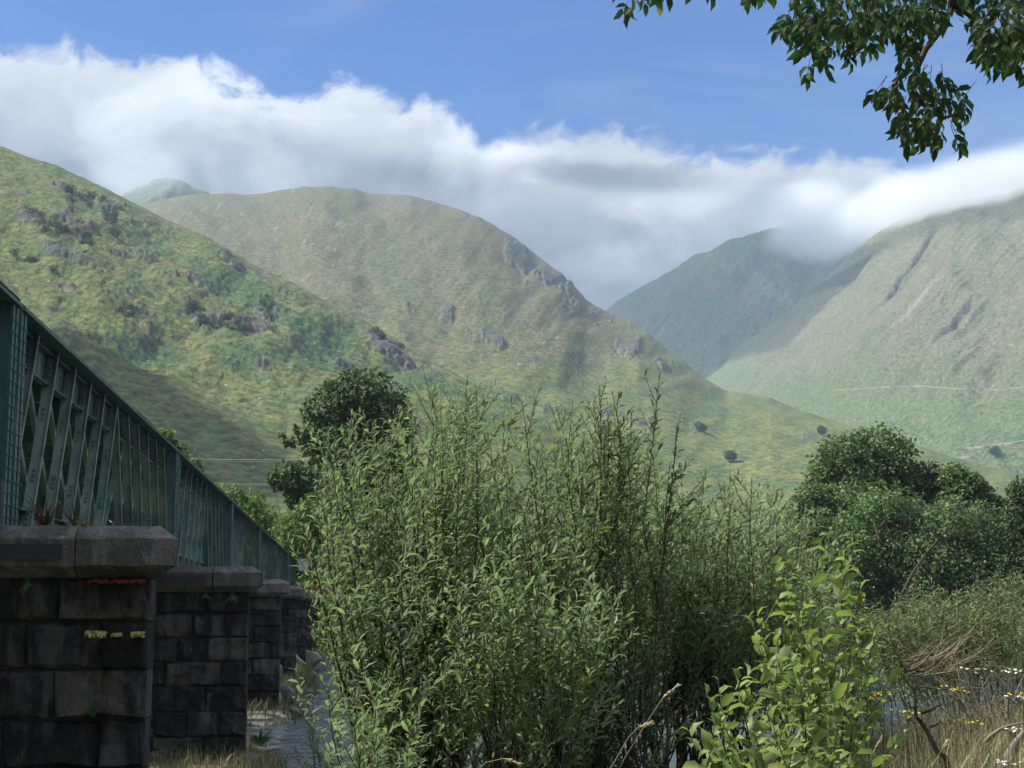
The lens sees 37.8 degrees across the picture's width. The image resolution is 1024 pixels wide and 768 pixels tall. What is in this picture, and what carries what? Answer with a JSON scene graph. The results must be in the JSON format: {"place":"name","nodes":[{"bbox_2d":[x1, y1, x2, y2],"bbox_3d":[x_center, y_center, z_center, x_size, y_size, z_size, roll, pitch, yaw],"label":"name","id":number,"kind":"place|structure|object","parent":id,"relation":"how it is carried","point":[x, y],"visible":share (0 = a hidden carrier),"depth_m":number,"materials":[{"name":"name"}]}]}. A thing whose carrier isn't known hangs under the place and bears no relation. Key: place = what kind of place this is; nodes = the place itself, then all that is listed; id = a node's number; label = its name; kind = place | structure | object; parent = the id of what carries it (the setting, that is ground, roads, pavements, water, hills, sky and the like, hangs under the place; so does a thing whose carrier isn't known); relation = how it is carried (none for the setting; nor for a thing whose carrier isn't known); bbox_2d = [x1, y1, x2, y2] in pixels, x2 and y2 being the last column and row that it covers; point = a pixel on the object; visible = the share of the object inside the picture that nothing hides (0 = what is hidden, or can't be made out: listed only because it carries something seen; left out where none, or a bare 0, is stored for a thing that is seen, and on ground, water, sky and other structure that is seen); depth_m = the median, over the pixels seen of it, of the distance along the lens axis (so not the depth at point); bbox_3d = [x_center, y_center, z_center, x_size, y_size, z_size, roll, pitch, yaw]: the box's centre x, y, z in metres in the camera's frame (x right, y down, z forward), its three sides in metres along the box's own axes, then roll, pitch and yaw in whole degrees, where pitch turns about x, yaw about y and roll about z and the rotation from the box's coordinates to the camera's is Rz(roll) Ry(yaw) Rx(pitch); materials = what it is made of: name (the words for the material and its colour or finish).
{"place":"outdoors","nodes":[
{"label":"outdoors","id":0,"kind":"place"},
{"bbox_2d":[121,178,209,205],"bbox_3d":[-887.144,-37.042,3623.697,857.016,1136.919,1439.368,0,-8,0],"label":"hill","id":1,"kind":"structure","parent":0,"point":[154,190],"depth_m":3978.01,"materials":[{"name":"plant"}]},
{"bbox_2d":[0,146,828,604],"bbox_3d":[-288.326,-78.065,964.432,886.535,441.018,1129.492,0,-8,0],"label":"hill","id":2,"kind":"structure","parent":0,"point":[224,402],"depth_m":792.18,"materials":[{"name":"plant"}]},
{"bbox_2d":[65,194,78,203],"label":"hill tree","id":3,"kind":"object","parent":2,"relation":"on","point":[71,199],"visible":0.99,"depth_m":1014.43,"materials":[{"name":"green plant"}]},
{"bbox_2d":[75,191,89,199],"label":"hill tree","id":4,"kind":"object","parent":2,"relation":"on","point":[79,194],"visible":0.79,"depth_m":1072.24,"materials":[{"name":"green plant"}]},
{"bbox_2d":[111,226,124,237],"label":"hill tree","id":5,"kind":"object","parent":2,"relation":"on","point":[118,233],"visible":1,"depth_m":972.55,"materials":[{"name":"green plant"}]},
{"bbox_2d":[126,301,139,310],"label":"hill tree","id":6,"kind":"object","parent":2,"relation":"on","point":[131,306],"visible":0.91,"depth_m":780.89,"materials":[{"name":"green plant"}]},
{"bbox_2d":[0,0,1023,310],"label":"sky","id":7,"kind":"structure","parent":0,"point":[619,156],"materials":[{"name":"blue"}]},
{"bbox_2d":[141,186,1023,605],"bbox_3d":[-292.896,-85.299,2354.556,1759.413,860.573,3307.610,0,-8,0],"label":"hill","id":8,"kind":"structure","parent":0,"point":[459,292],"depth_m":1637.89,"materials":[{"name":"plant"}]},
{"bbox_2d":[695,421,707,431],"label":"hill tree","id":9,"kind":"object","parent":8,"relation":"on","point":[701,426],"visible":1,"depth_m":1361.45,"materials":[{"name":"green plant"}]},
{"bbox_2d":[724,450,737,461],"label":"hill tree","id":10,"kind":"object","parent":8,"relation":"on","point":[730,455],"visible":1,"depth_m":1223.62,"materials":[{"name":"green plant"}]},
{"bbox_2d":[816,425,827,434],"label":"hill tree","id":11,"kind":"object","parent":8,"relation":"on","point":[821,429],"visible":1,"depth_m":1420.74,"materials":[{"name":"green plant"}]},
{"bbox_2d":[149,606,1023,767],"bbox_3d":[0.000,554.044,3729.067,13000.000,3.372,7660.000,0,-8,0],"label":"ground","id":12,"kind":"structure","parent":0,"point":[261,717],"depth_m":36.12,"materials":[{"name":"soil"}]},
{"bbox_2d":[0,525,177,767],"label":"stone pier","id":13,"kind":"structure","parent":12,"relation":"on","point":[76,635],"depth_m":12.48,"materials":[{"name":"stone"}]},
{"bbox_2d":[0,281,22,525],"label":"bridge span","id":14,"kind":"object","parent":13,"relation":"on","point":[11,304],"visible":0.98,"depth_m":13.31,"materials":[{"name":"green paint"}]},
{"bbox_2d":[18,576,32,596],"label":"weed","id":15,"kind":"object","parent":13,"relation":"attached to","point":[27,584],"visible":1,"depth_m":12.41,"materials":[{"name":"green plant"}]},
{"bbox_2d":[17,495,73,524],"bbox_3d":[-3.988,1.054,12.701,0.545,0.320,0.147,0,-8,0],"label":"weed","id":16,"kind":"object","parent":13,"relation":"on","point":[47,521],"visible":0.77,"depth_m":12.72,"materials":[{"name":"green plant"}]},
{"bbox_2d":[58,502,96,525],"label":"weed","id":17,"kind":"object","parent":13,"relation":"on","point":[71,520],"visible":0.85,"depth_m":12.70,"materials":[{"name":"green plant"}]},
{"bbox_2d":[74,518,94,532],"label":"weed","id":18,"kind":"object","parent":13,"relation":"attached to","point":[84,523],"visible":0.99,"depth_m":12.60,"materials":[{"name":"green plant"}]},
{"bbox_2d":[85,707,102,717],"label":"weed","id":19,"kind":"object","parent":13,"relation":"attached to","point":[93,713],"visible":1,"depth_m":12.34,"materials":[{"name":"green plant"}]},
{"bbox_2d":[9,305,179,536],"bbox_3d":[-6.521,1.230,19.888,2.700,2.130,13.150,1,-8,-6],"label":"bridge span","id":20,"kind":"object","parent":13,"relation":"on","point":[78,421],"visible":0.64,"depth_m":18.01,"materials":[{"name":"green paint"}]},
{"bbox_2d":[150,751,163,760],"bbox_3d":[-5.998,6.262,25.016,0.425,0.238,0.314,-10,-13,51],"label":"rock","id":21,"kind":"object","parent":12,"relation":"on","point":[153,755],"visible":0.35,"depth_m":24.87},
{"bbox_2d":[156,426,204,471],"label":"tree","id":22,"kind":"object","parent":12,"relation":"on","point":[173,440],"visible":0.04,"depth_m":80.41,"materials":[{"name":"green plant"}]},
{"bbox_2d":[145,566,262,758],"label":"stone pier","id":23,"kind":"structure","parent":12,"relation":"on","point":[200,672],"depth_m":25.36,"materials":[{"name":"stone"}]},
{"bbox_2d":[38,449,233,566],"bbox_3d":[-7.972,3.151,32.867,2.700,2.131,13.150,1,-8,-6],"label":"bridge span","id":24,"kind":"object","parent":23,"relation":"on","point":[204,516],"visible":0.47,"depth_m":32.02,"materials":[{"name":"green paint"}]},
{"bbox_2d":[226,590,238,603],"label":"weed","id":25,"kind":"object","parent":23,"relation":"attached to","point":[233,596],"visible":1,"depth_m":25.50,"materials":[{"name":"green plant"}]},
{"bbox_2d":[148,734,294,767],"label":"gravel bar grass","id":26,"kind":"structure","parent":12,"relation":"on","point":[233,762],"depth_m":24.48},
{"bbox_2d":[229,752,260,763],"bbox_3d":[-4.425,6.248,24.781,0.597,0.277,0.452,-4,-9,27],"label":"rock","id":27,"kind":"object","parent":12,"relation":"on","point":[251,753],"visible":0.33,"depth_m":24.68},
{"bbox_2d":[216,481,282,540],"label":"tree","id":28,"kind":"object","parent":12,"relation":"on","point":[256,513],"visible":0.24,"depth_m":111.67,"materials":[{"name":"green plant"}]},
{"bbox_2d":[246,728,274,745],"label":"weed","id":29,"kind":"object","parent":12,"relation":"on","point":[260,737],"visible":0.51,"depth_m":27.14,"materials":[{"name":"green plant"}]},
{"bbox_2d":[246,579,289,709],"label":"stone pier","id":30,"kind":"structure","parent":12,"relation":"on","point":[264,636],"depth_m":38.39,"materials":[{"name":"stone"}]},
{"bbox_2d":[231,502,260,569],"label":"bridge span","id":31,"kind":"object","parent":30,"relation":"on","point":[246,527],"visible":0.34,"depth_m":46.07,"materials":[{"name":"green paint"}]},
{"bbox_2d":[251,744,284,752],"bbox_3d":[-4.171,6.231,25.561,0.568,0.156,0.132,0,-8,0],"label":"driftwood","id":32,"kind":"object","parent":12,"relation":"on","point":[275,747],"visible":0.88,"depth_m":25.54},
{"bbox_2d":[247,659,325,726],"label":"gravel bar grass","id":33,"kind":"structure","parent":12,"relation":"on","point":[307,675],"depth_m":43.39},
{"bbox_2d":[279,683,295,704],"bbox_3d":[-6.079,8.395,40.197,0.529,0.689,0.672,2,-9,-15],"label":"rock","id":34,"kind":"object","parent":12,"relation":"on","point":[286,687],"visible":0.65,"depth_m":39.95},
{"bbox_2d":[280,586,303,681],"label":"stone pier","id":35,"kind":"structure","parent":12,"relation":"on","point":[288,610],"depth_m":51.40,"materials":[{"name":"stone"}]},
{"bbox_2d":[259,526,277,579],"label":"bridge span","id":36,"kind":"object","parent":35,"relation":"on","point":[268,556],"visible":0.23,"depth_m":59.63,"materials":[{"name":"green paint"}]},
{"bbox_2d":[266,459,326,539],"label":"tree","id":37,"kind":"object","parent":12,"relation":"on","point":[293,483],"visible":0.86,"depth_m":97.41,"materials":[{"name":"green plant"}]},
{"bbox_2d":[296,590,311,665],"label":"stone pier","id":38,"kind":"structure","parent":12,"relation":"on","point":[301,609],"depth_m":64.38,"materials":[{"name":"stone"}]},
{"bbox_2d":[276,543,288,581],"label":"bridge span","id":39,"kind":"object","parent":38,"relation":"on","point":[282,562],"visible":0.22,"depth_m":73.59,"materials":[{"name":"green paint"}]},
{"bbox_2d":[305,592,317,650],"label":"stone pier","id":40,"kind":"structure","parent":12,"relation":"on","point":[308,635],"depth_m":77.35,"materials":[{"name":"stone"}]},
{"bbox_2d":[288,554,296,585],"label":"bridge span","id":41,"kind":"object","parent":40,"relation":"on","point":[292,560],"visible":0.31,"depth_m":86.46,"materials":[{"name":"green paint"}]},
{"bbox_2d":[268,488,355,609],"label":"tree","id":42,"kind":"object","parent":12,"relation":"on","point":[288,527],"visible":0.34,"depth_m":93.71,"materials":[{"name":"green plant"}]},
{"bbox_2d":[305,650,320,665],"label":"rock","id":43,"kind":"object","parent":12,"relation":"on","point":[314,657],"visible":0.37,"depth_m":64.48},
{"bbox_2d":[312,582,326,624],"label":"bridge abutment","id":44,"kind":"object","parent":12,"relation":"on","point":[315,616],"visible":0.02,"depth_m":91.74,"materials":[{"name":"stone"}]},
{"bbox_2d":[298,559,308,588],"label":"sign board","id":45,"kind":"object","parent":44,"relation":"on","point":[300,568],"visible":0.64,"depth_m":91.27,"materials":[{"name":"grey metal"}]},
{"bbox_2d":[320,593,372,628],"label":"bank bush","id":46,"kind":"object","parent":12,"relation":"on","point":[336,610],"visible":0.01,"depth_m":87.88,"materials":[{"name":"green plant"}]},
{"bbox_2d":[278,364,422,585],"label":"tree","id":47,"kind":"object","parent":12,"relation":"on","point":[349,394],"visible":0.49,"depth_m":104.94,"materials":[{"name":"green plant"}]},
{"bbox_2d":[288,639,465,767],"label":"willow","id":48,"kind":"object","parent":12,"relation":"on","point":[362,757],"visible":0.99,"depth_m":7.83,"materials":[{"name":"green plant"}]},
{"bbox_2d":[285,364,515,767],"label":"willow","id":49,"kind":"object","parent":12,"relation":"on","point":[392,623],"visible":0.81,"depth_m":8.87,"materials":[{"name":"green plant"}]},
{"bbox_2d":[480,758,522,767],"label":"grass stalk","id":50,"kind":"object","parent":12,"relation":"on","point":[515,762],"depth_m":6.14,"materials":[{"name":"plant"}]},
{"bbox_2d":[421,515,640,767],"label":"willow","id":51,"kind":"object","parent":12,"relation":"on","point":[532,736],"visible":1,"depth_m":8.14,"materials":[{"name":"green plant"}]},
{"bbox_2d":[382,369,696,767],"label":"willow","id":52,"kind":"object","parent":12,"relation":"on","point":[559,531],"visible":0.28,"depth_m":9.81,"materials":[{"name":"green plant"}]},
{"bbox_2d":[474,646,665,767],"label":"willow","id":53,"kind":"object","parent":12,"relation":"on","point":[590,760],"visible":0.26,"depth_m":9.62,"materials":[{"name":"green plant"}]},
{"bbox_2d":[570,377,664,767],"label":"sapling","id":54,"kind":"object","parent":12,"relation":"on","point":[604,455],"visible":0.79,"depth_m":9.64,"materials":[{"name":"green plant"}]},
{"bbox_2d":[610,721,653,767],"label":"grass stalk","id":55,"kind":"object","parent":12,"relation":"on","point":[647,724],"depth_m":6.15,"materials":[{"name":"plant"}]},
{"bbox_2d":[620,683,680,767],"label":"grass stalk","id":56,"kind":"object","parent":12,"relation":"on","point":[671,691],"depth_m":6.37,"materials":[{"name":"plant"}]},
{"bbox_2d":[606,365,698,767],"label":"sapling","id":57,"kind":"object","parent":12,"relation":"on","point":[637,600],"visible":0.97,"depth_m":9.40,"materials":[{"name":"green plant"}]},
{"bbox_2d":[312,619,998,650],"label":"bank grass","id":58,"kind":"structure","parent":12,"relation":"on","point":[317,639],"depth_m":83.85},
{"bbox_2d":[672,628,687,760],"bbox_3d":[1.247,2.446,10.850,0.203,1.414,0.222,0,-8,0],"label":"bare willow","id":59,"kind":"object","parent":12,"relation":"on","point":[684,742],"visible":0.27,"depth_m":10.73,"materials":[{"name":"brown plant"}]},
{"bbox_2d":[672,649,690,767],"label":"bare willow","id":60,"kind":"object","parent":12,"relation":"on","point":[680,750],"visible":0.41,"depth_m":10.65,"materials":[{"name":"brown plant"}]},
{"bbox_2d":[685,638,704,762],"bbox_3d":[1.367,2.468,10.948,0.216,1.426,0.222,0,-8,0],"label":"bare willow","id":61,"kind":"object","parent":12,"relation":"on","point":[694,756],"visible":0.2,"depth_m":10.84,"materials":[{"name":"brown plant"}]},
{"bbox_2d":[696,620,715,758],"bbox_3d":[1.429,2.417,10.851,0.191,1.474,0.227,0,-8,0],"label":"bare willow","id":62,"kind":"object","parent":12,"relation":"on","point":[708,716],"visible":0.37,"depth_m":10.79,"materials":[{"name":"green plant"}]},
{"bbox_2d":[596,405,846,767],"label":"willow","id":63,"kind":"object","parent":12,"relation":"on","point":[700,631],"visible":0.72,"depth_m":10.55,"materials":[{"name":"green plant"}]},
{"bbox_2d":[679,533,912,767],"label":"sallow","id":64,"kind":"object","parent":12,"relation":"on","point":[815,732],"visible":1,"depth_m":6.22,"materials":[{"name":"green plant"}]},
{"bbox_2d":[612,0,1023,162],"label":"overhanging tree","id":65,"kind":"object","parent":12,"relation":"on","point":[896,22],"visible":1,"depth_m":5.11,"materials":[{"name":"green plant"}]},
{"bbox_2d":[780,481,857,593],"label":"tree","id":66,"kind":"object","parent":12,"relation":"on","point":[822,498],"visible":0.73,"depth_m":91.45,"materials":[{"name":"green plant"}]},
{"bbox_2d":[810,586,885,637],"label":"bank bush","id":67,"kind":"object","parent":12,"relation":"on","point":[853,612],"visible":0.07,"depth_m":87.51,"materials":[{"name":"green plant"}]},
{"bbox_2d":[791,589,906,744],"bbox_3d":[3.395,3.919,15.385,1.531,3.769,2.772,0,-8,0],"label":"osier","id":68,"kind":"object","parent":12,"relation":"on","point":[853,690],"visible":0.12,"depth_m":14.86,"materials":[{"name":"green plant"}]},
{"bbox_2d":[786,420,932,590],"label":"tree","id":69,"kind":"object","parent":12,"relation":"on","point":[862,452],"visible":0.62,"depth_m":97.73,"materials":[{"name":"green plant"}]},
{"bbox_2d":[868,694,881,766],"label":"ragwort","id":70,"kind":"object","parent":12,"relation":"on","point":[873,723],"visible":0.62,"depth_m":10.37,"materials":[{"name":"green plant"}]},
{"bbox_2d":[811,486,941,630],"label":"tree","id":71,"kind":"object","parent":12,"relation":"on","point":[885,583],"visible":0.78,"depth_m":86.43,"materials":[{"name":"green plant"}]},
{"bbox_2d":[865,498,905,544],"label":"dead branch","id":72,"kind":"object","parent":71,"relation":"attached to","point":[877,534],"visible":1,"depth_m":85.69,"materials":[{"name":"wood"}]},
{"bbox_2d":[872,691,890,741],"bbox_3d":[2.624,2.561,10.536,0.128,0.779,0.114,7,-11,-40],"label":"ragwort","id":73,"kind":"object","parent":12,"relation":"on","point":[883,711],"visible":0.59,"depth_m":10.58,"materials":[{"name":"green plant"}]},
{"bbox_2d":[869,710,901,765],"bbox_3d":[2.493,2.553,9.964,0.224,0.771,0.121,5,-10,-30],"label":"ragwort","id":74,"kind":"object","parent":12,"relation":"on","point":[880,720],"visible":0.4,"depth_m":9.97,"materials":[{"name":"green plant"}]},
{"bbox_2d":[873,688,898,760],"bbox_3d":[2.634,2.531,10.435,0.187,0.808,0.132,0,-8,0],"label":"ragwort","id":75,"kind":"object","parent":12,"relation":"on","point":[889,698],"visible":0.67,"depth_m":10.46,"materials":[{"name":"green plant"}]},
{"bbox_2d":[771,688,1023,767],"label":"meadow grass","id":76,"kind":"structure","parent":12,"relation":"on","point":[954,751],"depth_m":10.14,"materials":[{"name":"plant"}]},
{"bbox_2d":[983,722,1023,748],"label":"branch","id":77,"kind":"object","parent":76,"relation":"on","point":[998,730],"visible":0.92,"depth_m":9.57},
{"bbox_2d":[870,598,934,641],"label":"bank bush","id":78,"kind":"object","parent":12,"relation":"on","point":[898,613],"visible":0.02,"depth_m":87.40,"materials":[{"name":"green plant"}]},
{"bbox_2d":[890,709,920,767],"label":"ragwort","id":79,"kind":"object","parent":12,"relation":"on","point":[904,711],"visible":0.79,"depth_m":10.06,"materials":[{"name":"green plant"}]},
{"bbox_2d":[903,712,924,767],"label":"ragwort","id":80,"kind":"object","parent":12,"relation":"on","point":[909,717],"visible":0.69,"depth_m":9.96,"materials":[{"name":"green plant"}]},
{"bbox_2d":[900,637,954,767],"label":"dead branch","id":81,"kind":"object","parent":12,"relation":"on","point":[927,731],"visible":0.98,"depth_m":9.21,"materials":[{"name":"wood"}]},
{"bbox_2d":[902,459,953,594],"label":"tree","id":82,"kind":"object","parent":12,"relation":"on","point":[933,474],"visible":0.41,"depth_m":98.47,"materials":[{"name":"green plant"}]},
{"bbox_2d":[852,565,1023,741],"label":"osier","id":83,"kind":"object","parent":12,"relation":"on","point":[992,619],"visible":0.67,"depth_m":13.41,"materials":[{"name":"green plant"}]},
{"bbox_2d":[871,606,1023,753],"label":"bare shrub","id":84,"kind":"object","parent":12,"relation":"on","point":[1006,707],"visible":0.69,"depth_m":10.69,"materials":[{"name":"grey plant"}]},
{"bbox_2d":[903,615,1009,675],"bbox_3d":[3.211,1.905,10.828,0.740,0.454,1.371,-2,-9,15],"label":"brushwood","id":85,"kind":"object","parent":84,"relation":"on","point":[933,658],"visible":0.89,"depth_m":10.62,"materials":[{"name":"wood"}]},
{"bbox_2d":[938,685,963,744],"bbox_3d":[3.149,2.505,10.685,0.212,0.688,0.113,0,-8,0],"label":"ragwort","id":86,"kind":"object","parent":12,"relation":"on","point":[954,689],"visible":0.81,"depth_m":10.69,"materials":[{"name":"yellow plant"}]},
{"bbox_2d":[950,689,968,746],"bbox_3d":[3.190,2.504,10.621,0.149,0.656,0.173,-3,-9,22],"label":"ragwort","id":87,"kind":"object","parent":12,"relation":"on","point":[958,702],"visible":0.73,"depth_m":10.68,"materials":[{"name":"yellow plant"}]},
{"bbox_2d":[896,495,1023,646],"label":"tree","id":88,"kind":"object","parent":12,"relation":"on","point":[983,548],"visible":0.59,"depth_m":84.24,"materials":[{"name":"green plant"}]},
{"bbox_2d":[899,498,973,598],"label":"dead branch","id":89,"kind":"object","parent":88,"relation":"attached to","point":[918,565],"visible":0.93,"depth_m":82.98,"materials":[{"name":"wood"}]},
{"bbox_2d":[958,719,983,759],"bbox_3d":[3.006,2.479,9.750,0.153,0.571,0.118,0,-8,0],"label":"ragwort","id":90,"kind":"object","parent":12,"relation":"on","point":[970,732],"visible":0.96,"depth_m":9.77,"materials":[{"name":"yellow plant"}]},
{"bbox_2d":[927,461,1015,603],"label":"tree","id":91,"kind":"object","parent":12,"relation":"on","point":[964,483],"visible":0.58,"depth_m":95.73,"materials":[{"name":"green plant"}]},
{"bbox_2d":[960,667,992,736],"bbox_3d":[3.474,2.502,11.151,0.249,0.776,0.131,0,-8,0],"label":"umbel flower","id":92,"kind":"object","parent":12,"relation":"on","point":[977,669],"visible":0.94,"depth_m":11.18,"materials":[{"name":"white plant"}]},
{"bbox_2d":[988,475,1023,609],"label":"tree","id":93,"kind":"object","parent":12,"relation":"on","point":[1015,522],"visible":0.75,"depth_m":83.66,"materials":[{"name":"green plant"}]},
{"bbox_2d":[999,730,1023,767],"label":"old log","id":94,"kind":"object","parent":12,"relation":"on","point":[1017,742],"visible":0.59,"depth_m":9.35,"materials":[{"name":"wood"}]},
{"bbox_2d":[1003,668,1023,721],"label":"umbel flower","id":95,"kind":"object","parent":12,"relation":"on","point":[1012,681],"visible":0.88,"depth_m":10.99,"materials":[{"name":"white plant"}]},
{"bbox_2d":[1004,695,1023,732],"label":"umbel flower","id":96,"kind":"object","parent":12,"relation":"on","point":[1006,696],"visible":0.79,"depth_m":10.38,"materials":[{"name":"white plant"}]},
{"bbox_2d":[1004,726,1023,760],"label":"umbel flower","id":97,"kind":"object","parent":12,"relation":"on","point":[1013,729],"visible":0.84,"depth_m":9.55,"materials":[{"name":"white plant"}]},
{"bbox_2d":[246,655,1023,767],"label":"river water","id":98,"kind":"structure","parent":0,"point":[288,734],"depth_m":34.58,"materials":[{"name":"grey liquid"}]},
{"bbox_2d":[290,706,302,716],"bbox_3d":[-5.568,8.360,38.094,0.546,0.306,0.403,-12,-14,54],"label":"rock","id":99,"kind":"object","parent":98,"relation":"on","point":[295,708],"visible":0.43,"depth_m":37.90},
{"bbox_2d":[606,222,882,377],"bbox_3d":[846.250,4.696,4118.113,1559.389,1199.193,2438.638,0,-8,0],"label":"hill","id":100,"kind":"structure","parent":0,"point":[704,314],"depth_m":4468.73,"materials":[{"name":"plant"}]},
{"bbox_2d":[704,186,1023,474],"bbox_3d":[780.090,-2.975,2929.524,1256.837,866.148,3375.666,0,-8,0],"label":"hill","id":101,"kind":"structure","parent":0,"point":[932,295],"depth_m":2566.51,"materials":[{"name":"plant"}]},
{"bbox_2d":[831,385,1023,391],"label":"hill track","id":102,"kind":"structure","parent":101,"relation":"on","point":[915,386],"depth_m":2237.60,"materials":[{"name":"gravel"}]},
{"bbox_2d":[964,440,1023,449],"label":"hill track","id":103,"kind":"structure","parent":101,"relation":"on","point":[1000,444],"depth_m":1896.11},
{"bbox_2d":[989,445,1001,455],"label":"hill tree","id":104,"kind":"object","parent":101,"relation":"on","point":[995,450],"visible":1,"depth_m":1851.22,"materials":[{"name":"green plant"}]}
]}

